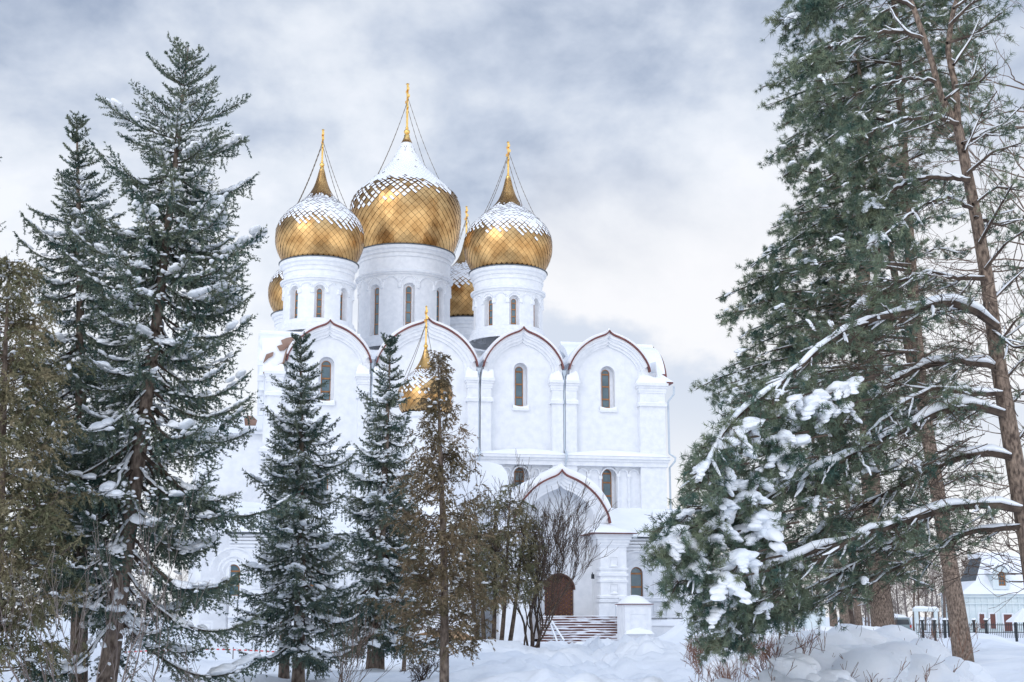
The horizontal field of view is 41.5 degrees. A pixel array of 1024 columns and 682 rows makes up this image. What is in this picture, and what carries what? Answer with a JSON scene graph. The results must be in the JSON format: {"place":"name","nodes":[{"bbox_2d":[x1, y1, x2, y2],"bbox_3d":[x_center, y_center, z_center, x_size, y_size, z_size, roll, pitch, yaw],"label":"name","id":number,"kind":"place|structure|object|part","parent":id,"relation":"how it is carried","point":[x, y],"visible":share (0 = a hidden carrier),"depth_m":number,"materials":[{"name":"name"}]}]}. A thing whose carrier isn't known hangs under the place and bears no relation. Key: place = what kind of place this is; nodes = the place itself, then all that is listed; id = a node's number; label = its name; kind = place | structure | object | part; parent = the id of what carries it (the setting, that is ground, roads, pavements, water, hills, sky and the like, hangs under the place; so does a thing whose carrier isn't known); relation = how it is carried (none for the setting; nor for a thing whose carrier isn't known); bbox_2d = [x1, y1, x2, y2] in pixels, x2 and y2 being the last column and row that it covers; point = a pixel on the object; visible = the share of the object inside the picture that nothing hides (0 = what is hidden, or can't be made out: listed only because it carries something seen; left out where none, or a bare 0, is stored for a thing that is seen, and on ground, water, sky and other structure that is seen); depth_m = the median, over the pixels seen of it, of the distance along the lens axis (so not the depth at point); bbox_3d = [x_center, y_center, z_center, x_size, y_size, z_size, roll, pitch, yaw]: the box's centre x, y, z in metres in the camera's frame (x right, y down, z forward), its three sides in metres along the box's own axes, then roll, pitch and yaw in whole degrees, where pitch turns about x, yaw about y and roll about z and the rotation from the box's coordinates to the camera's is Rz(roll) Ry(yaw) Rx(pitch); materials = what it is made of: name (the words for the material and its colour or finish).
{"place":"outdoors","nodes":[
{"label":"outdoors","id":0,"kind":"place"},
{"bbox_2d":[0,611,1023,681],"bbox_3d":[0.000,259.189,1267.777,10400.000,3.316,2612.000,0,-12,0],"label":"ground","id":1,"kind":"structure","parent":0,"point":[998,657],"depth_m":47.45,"materials":[{"name":"white snow"}]},
{"bbox_2d":[0,156,29,563],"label":"spruce tree","id":2,"kind":"object","parent":1,"relation":"on","point":[26,401],"visible":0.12,"depth_m":30.39,"materials":[{"name":"green plant"}]},
{"bbox_2d":[0,543,93,681],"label":"bare sapling","id":3,"kind":"object","parent":1,"relation":"on","point":[26,672],"visible":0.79,"depth_m":25.17,"materials":[{"name":"brown plant"}]},
{"bbox_2d":[0,255,107,681],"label":"thuja tree","id":4,"kind":"object","parent":1,"relation":"on","point":[26,519],"visible":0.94,"depth_m":26.89,"materials":[{"name":"green plant"}]},
{"bbox_2d":[0,110,171,681],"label":"spruce tree","id":5,"kind":"object","parent":1,"relation":"on","point":[82,320],"visible":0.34,"depth_m":32.04,"materials":[{"name":"green plant"}]},
{"bbox_2d":[1,477,208,681],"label":"bare sapling","id":6,"kind":"object","parent":1,"relation":"on","point":[131,641],"visible":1,"depth_m":25.22,"materials":[{"name":"brown plant"}]},
{"bbox_2d":[2,32,305,681],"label":"spruce tree","id":7,"kind":"object","parent":1,"relation":"on","point":[192,218],"visible":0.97,"depth_m":29.56,"materials":[{"name":"green plant"}]},
{"bbox_2d":[131,639,200,681],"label":"bare shrub","id":8,"kind":"object","parent":1,"relation":"on","point":[186,672],"visible":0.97,"depth_m":26.93,"materials":[{"name":"brown plant"}]},
{"bbox_2d":[162,561,188,616],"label":"bare tree","id":9,"kind":"object","parent":1,"relation":"on","point":[179,577],"visible":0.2,"depth_m":225.63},
{"bbox_2d":[125,647,274,660],"bbox_3d":[-11.523,12.173,50.614,6.146,1.400,0.050,0,-12,0],"label":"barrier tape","id":10,"kind":"object","parent":1,"relation":"on","point":[233,649],"visible":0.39,"depth_m":50.71,"materials":[{"name":"red plastic"}]},
{"bbox_2d":[252,410,314,678],"bbox_3d":[-6.448,5.830,38.397,1.903,7.854,1.948,11,-16,-43],"label":"spruce tree","id":11,"kind":"object","parent":1,"relation":"on","point":[286,673],"visible":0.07,"depth_m":37.90,"materials":[{"name":"green plant"}]},
{"bbox_2d":[230,331,366,681],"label":"spruce tree","id":12,"kind":"object","parent":1,"relation":"on","point":[295,593],"visible":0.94,"depth_m":36.63,"materials":[{"name":"green plant"}]},
{"bbox_2d":[323,596,399,681],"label":"bare shrub","id":13,"kind":"object","parent":1,"relation":"on","point":[352,644],"visible":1,"depth_m":30.55,"materials":[{"name":"brown plant"}]},
{"bbox_2d":[318,332,439,668],"bbox_3d":[-4.168,5.052,42.585,4.412,11.003,4.168,0,-12,0],"label":"spruce tree","id":14,"kind":"object","parent":1,"relation":"on","point":[371,506],"visible":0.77,"depth_m":42.38,"materials":[{"name":"green plant"}]},
{"bbox_2d":[352,485,407,669],"bbox_3d":[-4.281,7.603,43.532,2.086,6.551,2.029,0,-12,0],"label":"spruce tree","id":15,"kind":"object","parent":1,"relation":"on","point":[382,663],"visible":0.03,"depth_m":42.99,"materials":[{"name":"green plant"}]},
{"bbox_2d":[383,506,438,670],"bbox_3d":[-3.575,8.542,46.168,2.530,5.941,3.224,0,-12,0],"label":"thuja tree","id":16,"kind":"object","parent":1,"relation":"on","point":[426,621],"visible":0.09,"depth_m":46.01,"materials":[{"name":"green plant"}]},
{"bbox_2d":[399,655,439,681],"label":"bare shrub","id":17,"kind":"object","parent":1,"relation":"on","point":[422,673],"visible":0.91,"depth_m":36.45,"materials":[{"name":"brown plant"}]},
{"bbox_2d":[363,349,514,681],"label":"thuja tree","id":18,"kind":"object","parent":1,"relation":"on","point":[442,608],"visible":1,"depth_m":32.66,"materials":[{"name":"brown plant"}]},
{"bbox_2d":[417,630,474,640],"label":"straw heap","id":19,"kind":"object","parent":1,"relation":"on","point":[467,635],"visible":0.12,"depth_m":93.30,"materials":[{"name":"beige plant"}]},
{"bbox_2d":[186,83,706,644],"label":"cathedral","id":20,"kind":"structure","parent":1,"relation":"on","point":[564,415],"depth_m":114.40,"materials":[{"name":"paint"}]},
{"bbox_2d":[321,361,330,400],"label":"window","id":21,"kind":"structure","parent":20,"relation":"in","point":[326,365],"depth_m":112.30,"materials":[{"name":"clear glass"}]},
{"bbox_2d":[515,367,522,405],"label":"window","id":22,"kind":"structure","parent":20,"relation":"in","point":[518,371],"depth_m":115.16,"materials":[{"name":"blue glass"}]},
{"bbox_2d":[514,468,523,484],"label":"window","id":23,"kind":"structure","parent":20,"relation":"in","point":[520,469],"depth_m":113.62,"materials":[{"name":"grey glass"}]},
{"bbox_2d":[601,370,609,407],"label":"window","id":24,"kind":"structure","parent":20,"relation":"in","point":[605,387],"depth_m":116.51,"materials":[{"name":"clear glass"}]},
{"bbox_2d":[602,469,611,506],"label":"window","id":25,"kind":"structure","parent":20,"relation":"in","point":[606,475],"depth_m":114.85,"materials":[{"name":"blue glass"}]},
{"bbox_2d":[433,483,559,640],"bbox_3d":[-0.862,9.854,59.298,6.046,7.389,4.436,0,-12,0],"label":"thuja tree","id":26,"kind":"object","parent":1,"relation":"on","point":[501,570],"visible":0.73,"depth_m":59.04,"materials":[{"name":"brown plant"}]},
{"bbox_2d":[454,447,614,647],"bbox_3d":[0.816,9.341,60.273,7.608,9.259,7.421,0,-12,0],"label":"bare shrub","id":27,"kind":"object","parent":1,"relation":"on","point":[559,553],"visible":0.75,"depth_m":59.40,"materials":[{"name":"brown plant"}]},
{"bbox_2d":[681,628,777,681],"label":"snow covered shrub","id":28,"kind":"object","parent":1,"relation":"on","point":[713,670],"visible":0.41,"depth_m":29.91,"materials":[{"name":"white snow"}]},
{"bbox_2d":[740,623,855,681],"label":"snow covered shrub","id":29,"kind":"object","parent":1,"relation":"on","point":[790,658],"visible":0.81,"depth_m":23.22,"materials":[{"name":"white snow"}]},
{"bbox_2d":[803,607,825,628],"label":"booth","id":30,"kind":"object","parent":1,"relation":"on","point":[809,625],"visible":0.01,"depth_m":109.68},
{"bbox_2d":[785,441,860,626],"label":"pine tree","id":31,"kind":"object","parent":1,"relation":"on","point":[832,622],"visible":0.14,"depth_m":90.73,"materials":[{"name":"green plant"}]},
{"bbox_2d":[770,625,879,645],"bbox_3d":[7.929,7.959,34.721,5.036,1.357,3.062,9,-14,-37],"label":"snow covered shrub","id":32,"kind":"object","parent":1,"relation":"on","point":[830,627],"visible":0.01,"depth_m":35.00,"materials":[{"name":"white snow"}]},
{"bbox_2d":[635,0,1023,668],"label":"pine tree","id":33,"kind":"object","parent":1,"relation":"on","point":[745,522],"visible":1,"depth_m":22.41,"materials":[{"name":"green plant"}]},
{"bbox_2d":[715,24,946,626],"bbox_3d":[15.434,-1.642,60.909,11.759,31.646,11.929,0,-12,0],"label":"pine tree","id":34,"kind":"object","parent":1,"relation":"on","point":[885,618],"visible":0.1,"depth_m":61.83,"materials":[{"name":"green plant"}]},
{"bbox_2d":[810,444,864,623],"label":"pine tree","id":35,"kind":"object","parent":1,"relation":"on","point":[845,618],"visible":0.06,"depth_m":88.11,"materials":[{"name":"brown plant"}]},
{"bbox_2d":[819,439,856,624],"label":"pine tree","id":36,"kind":"object","parent":1,"relation":"on","point":[851,616],"visible":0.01,"depth_m":97.81,"materials":[{"name":"brown plant"}]},
{"bbox_2d":[688,0,1005,661],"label":"pine tree","id":37,"kind":"object","parent":1,"relation":"on","point":[824,214],"visible":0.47,"depth_m":46.94,"materials":[{"name":"green plant"}]},
{"bbox_2d":[837,433,862,624],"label":"pine tree","id":38,"kind":"object","parent":1,"relation":"on","point":[857,610],"visible":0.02,"depth_m":93.00,"materials":[{"name":"brown plant"}]},
{"bbox_2d":[860,601,866,625],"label":"bare tree","id":39,"kind":"object","parent":1,"relation":"on","point":[865,621],"visible":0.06,"depth_m":191.38,"materials":[{"name":"plant"}]},
{"bbox_2d":[859,568,870,625],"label":"bare tree","id":40,"kind":"object","parent":1,"relation":"on","point":[868,618],"visible":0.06,"depth_m":156.25,"materials":[{"name":"plant"}]},
{"bbox_2d":[787,624,964,681],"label":"snow covered shrub","id":41,"kind":"object","parent":1,"relation":"on","point":[890,653],"visible":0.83,"depth_m":24.68,"materials":[{"name":"white snow"}]},
{"bbox_2d":[891,585,904,617],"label":"bare tree","id":42,"kind":"object","parent":1,"relation":"on","point":[895,603],"visible":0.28,"depth_m":210.76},
{"bbox_2d":[891,580,908,617],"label":"bare tree","id":43,"kind":"object","parent":1,"relation":"on","point":[897,607],"visible":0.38,"depth_m":180.76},
{"bbox_2d":[894,614,911,629],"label":"parked car","id":44,"kind":"object","parent":1,"relation":"on","point":[905,622],"visible":0.2,"depth_m":129.25,"materials":[{"name":"grey paint"}]},
{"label":"rear window","id":45,"kind":"part","parent":44,"relation":"part of","materials":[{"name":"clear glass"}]},
{"bbox_2d":[892,556,928,617],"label":"bare tree","id":46,"kind":"object","parent":1,"relation":"on","point":[904,600],"visible":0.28,"depth_m":175.94,"materials":[{"name":"grey plant"}]},
{"bbox_2d":[893,545,929,631],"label":"bare tree","id":47,"kind":"object","parent":1,"relation":"on","point":[917,594],"visible":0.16,"depth_m":181.70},
{"bbox_2d":[897,548,935,630],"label":"bare tree","id":48,"kind":"object","parent":1,"relation":"on","point":[913,605],"visible":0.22,"depth_m":153.57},
{"bbox_2d":[902,553,946,635],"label":"bare tree","id":49,"kind":"object","parent":1,"relation":"on","point":[932,598],"visible":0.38,"depth_m":153.32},
{"bbox_2d":[909,571,940,629],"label":"bare tree","id":50,"kind":"object","parent":1,"relation":"on","point":[925,619],"visible":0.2,"depth_m":207.43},
{"bbox_2d":[912,606,938,637],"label":"gate frame","id":51,"kind":"object","parent":1,"relation":"on","point":[916,609],"visible":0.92,"depth_m":135.28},
{"bbox_2d":[837,0,1023,639],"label":"pine tree","id":52,"kind":"object","parent":1,"relation":"on","point":[998,271],"visible":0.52,"depth_m":28.04,"materials":[{"name":"green plant"}]},
{"bbox_2d":[912,533,961,634],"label":"bare tree","id":53,"kind":"object","parent":1,"relation":"on","point":[944,609],"visible":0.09,"depth_m":159.25,"materials":[{"name":"plant"}]},
{"bbox_2d":[917,564,966,633],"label":"bare tree","id":54,"kind":"object","parent":1,"relation":"on","point":[936,595],"visible":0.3,"depth_m":167.31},
{"bbox_2d":[892,610,996,681],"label":"snow covered shrub","id":55,"kind":"object","parent":1,"relation":"on","point":[967,671],"visible":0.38,"depth_m":29.52,"materials":[{"name":"white snow"}]},
{"bbox_2d":[958,555,968,573],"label":"bare tree","id":56,"kind":"object","parent":1,"relation":"on","point":[963,562],"visible":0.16,"depth_m":221.01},
{"bbox_2d":[958,540,978,570],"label":"bare tree","id":57,"kind":"object","parent":1,"relation":"on","point":[966,563],"visible":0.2,"depth_m":212.62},
{"bbox_2d":[916,618,1023,641],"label":"iron fence","id":58,"kind":"object","parent":1,"relation":"on","point":[986,628],"visible":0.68,"depth_m":117.33,"materials":[{"name":"grey metal"}]},
{"bbox_2d":[937,553,1023,631],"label":"gatehouse","id":59,"kind":"object","parent":1,"relation":"on","point":[979,597],"visible":0.63,"depth_m":178.80,"materials":[{"name":"paint"}]},
{"bbox_2d":[977,612,985,628],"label":"window","id":60,"kind":"structure","parent":59,"relation":"in","point":[983,614],"depth_m":178.10,"materials":[{"name":"red"}]},
{"bbox_2d":[988,612,996,628],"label":"window","id":61,"kind":"structure","parent":59,"relation":"in","point":[993,619],"depth_m":178.05,"materials":[{"name":"red"}]},
{"bbox_2d":[998,573,1004,585],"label":"window","id":62,"kind":"structure","parent":59,"relation":"in","point":[1001,582],"depth_m":179.41,"materials":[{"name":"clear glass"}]},
{"bbox_2d":[1002,613,1013,630],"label":"door","id":63,"kind":"structure","parent":59,"relation":"in","point":[1005,616],"depth_m":178.01,"materials":[{"name":"red"}]},
{"bbox_2d":[1006,608,1023,629],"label":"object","id":64,"kind":"object","parent":1,"relation":"on","point":[1018,616],"visible":1,"depth_m":102.42,"materials":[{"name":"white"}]},
{"bbox_2d":[0,0,1023,616],"label":"sky","id":65,"kind":"structure","parent":0,"point":[637,135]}
]}

